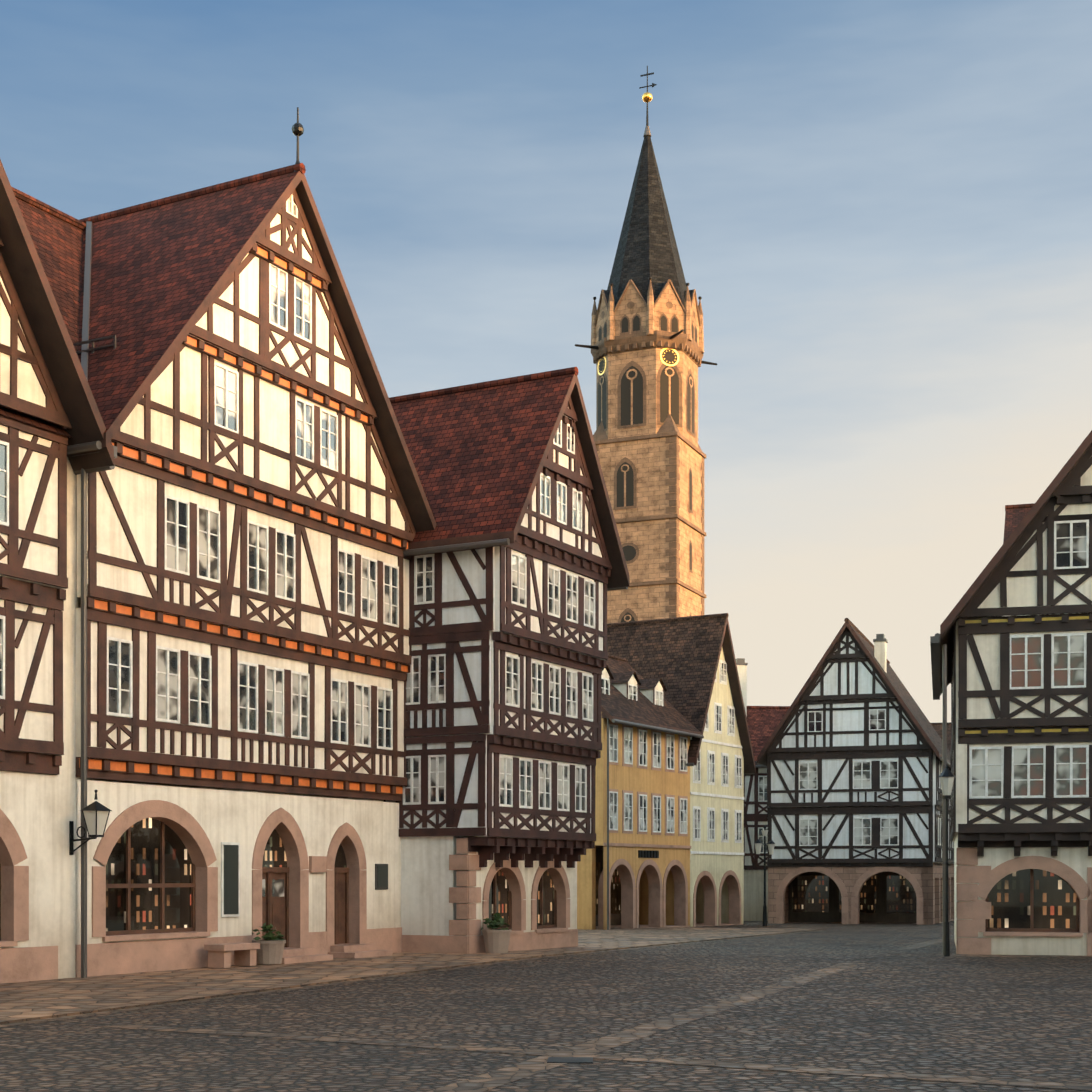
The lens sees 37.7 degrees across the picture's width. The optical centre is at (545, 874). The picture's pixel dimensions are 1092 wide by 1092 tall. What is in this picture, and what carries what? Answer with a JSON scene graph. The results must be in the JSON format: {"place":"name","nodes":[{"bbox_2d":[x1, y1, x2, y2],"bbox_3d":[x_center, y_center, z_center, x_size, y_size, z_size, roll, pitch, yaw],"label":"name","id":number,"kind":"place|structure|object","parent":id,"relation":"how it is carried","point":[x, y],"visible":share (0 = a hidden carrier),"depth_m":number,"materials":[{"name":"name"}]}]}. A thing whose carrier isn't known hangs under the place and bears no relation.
{"place":"outdoors","nodes":[
{"label":"outdoors","id":0,"kind":"place"},
{"bbox_2d":[0,927,830,1026],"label":"sidewalk paving","id":1,"kind":"structure","parent":0,"point":[27,1002],"depth_m":28.46,"materials":[{"name":"grey stone"}]},
{"bbox_2d":[0,159,114,983],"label":"half-timbered house","id":2,"kind":"structure","parent":1,"relation":"on","point":[49,412],"depth_m":27.54,"materials":[{"name":"beige paint"}]},
{"bbox_2d":[69,790,111,854],"bbox_3d":[-8.099,-0.922,28.248,0.806,1.150,0.400,0,0,28],"label":"wall lantern","id":3,"kind":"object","parent":2,"relation":"attached to","point":[96,814],"depth_m":28.10,"materials":[{"name":"black metal"}]},
{"bbox_2d":[204,942,259,967],"bbox_3d":[-6.198,1.593,31.621,0.500,0.450,1.100,0,0,28],"label":"stone bench","id":4,"kind":"object","parent":1,"relation":"on","point":[219,955],"visible":1,"depth_m":31.26,"materials":[{"name":"pink stone"}]},
{"bbox_2d":[67,107,436,977],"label":"half-timbered house","id":5,"kind":"structure","parent":1,"relation":"on","point":[251,505],"depth_m":32.36,"materials":[{"name":"beige paint"}]},
{"bbox_2d":[251,923,285,963],"bbox_3d":[-5.612,1.396,32.568,0.750,0.844,0.718,0,0,28],"label":"planter","id":6,"kind":"object","parent":1,"relation":"on","point":[270,950],"visible":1,"depth_m":32.35,"materials":[{"name":"stone"}]},
{"bbox_2d":[481,912,511,953],"bbox_3d":[-1.165,1.357,37.332,0.734,0.953,0.682,0,0,28],"label":"planter","id":7,"kind":"object","parent":1,"relation":"on","point":[496,941],"visible":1,"depth_m":37.12,"materials":[{"name":"stone"}]},
{"bbox_2d":[383,547,493,836],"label":"house side wall","id":8,"kind":"structure","parent":0,"point":[451,628],"depth_m":37.20,"materials":[{"name":"white paint"}]},
{"bbox_2d":[0,921,1091,1091],"bbox_3d":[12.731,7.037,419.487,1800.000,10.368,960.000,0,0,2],"label":"ground cobbles","id":9,"kind":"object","parent":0,"point":[887,1005],"visible":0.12,"depth_m":19.37,"materials":[{"name":"grey stone"}]},
{"bbox_2d":[389,367,629,953],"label":"half-timbered house","id":10,"kind":"structure","parent":9,"relation":"on","point":[509,470],"depth_m":38.74,"materials":[{"name":"white paint"}]},
{"bbox_2d":[103,937,1091,1091],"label":"paving bands","id":11,"kind":"object","parent":9,"relation":"on","point":[584,1053],"visible":0.9,"depth_m":16.79,"materials":[{"name":"grey stone"}]},
{"bbox_2d":[939,765,954,955],"bbox_3d":[9.147,-0.308,36.498,0.370,4.370,0.370,0,0,24],"label":"street lamp","id":12,"kind":"object","parent":11,"relation":"on","point":[946,776],"visible":0.98,"depth_m":36.46,"materials":[{"name":"black metal"}]},
{"bbox_2d":[577,654,703,929],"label":"yellow building","id":13,"kind":"structure","parent":9,"relation":"on","point":[633,868],"depth_m":65.03,"materials":[{"name":"paint"}]},
{"bbox_2d":[575,66,716,622],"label":"church tower","id":14,"kind":"structure","parent":9,"relation":"on","point":[646,346],"depth_m":126.26,"materials":[{"name":"stone"}]},
{"bbox_2d":[607,613,755,926],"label":"gabled house","id":15,"kind":"structure","parent":9,"relation":"on","point":[690,661],"depth_m":71.27,"materials":[{"name":"yellow paint"}]},
{"bbox_2d":[736,658,789,920],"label":"narrow red house","id":16,"kind":"structure","parent":9,"relation":"on","point":[763,722],"depth_m":83.70,"materials":[{"name":"white paint"}]},
{"bbox_2d":[755,825,774,925],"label":"street lamp","id":17,"kind":"object","parent":9,"relation":"on","point":[759,843],"visible":1,"depth_m":70.01,"materials":[{"name":"black metal"}]},
{"bbox_2d":[755,618,953,924],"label":"half-timbered house","id":18,"kind":"structure","parent":9,"relation":"on","point":[852,744],"depth_m":75.08,"materials":[{"name":"white paint"}]},
{"bbox_2d":[930,430,1091,955],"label":"half-timbered house","id":19,"kind":"structure","parent":9,"relation":"on","point":[1023,863],"depth_m":36.64,"materials":[{"name":"white paint"}]},
{"bbox_2d":[1003,503,1076,615],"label":"house","id":20,"kind":"structure","parent":9,"relation":"on","point":[1015,515],"depth_m":54.34,"materials":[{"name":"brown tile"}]},
{"bbox_2d":[0,0,1091,722],"label":"sky","id":21,"kind":"structure","parent":0,"point":[880,211],"materials":[{"name":"blue"}]},
{"bbox_2d":[931,722,950,751],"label":"roof","id":22,"kind":"structure","parent":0,"point":[938,727],"depth_m":102.94,"materials":[{"name":"brown tile"}]},
{"bbox_2d":[933,749,953,862],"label":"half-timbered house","id":23,"kind":"structure","parent":0,"point":[937,816],"depth_m":75.25,"materials":[{"name":"white paint"}]},
{"bbox_2d":[950,620,966,841],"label":"house side wall","id":24,"kind":"structure","parent":0,"point":[958,759],"depth_m":37.00,"materials":[{"name":"beige paint"}]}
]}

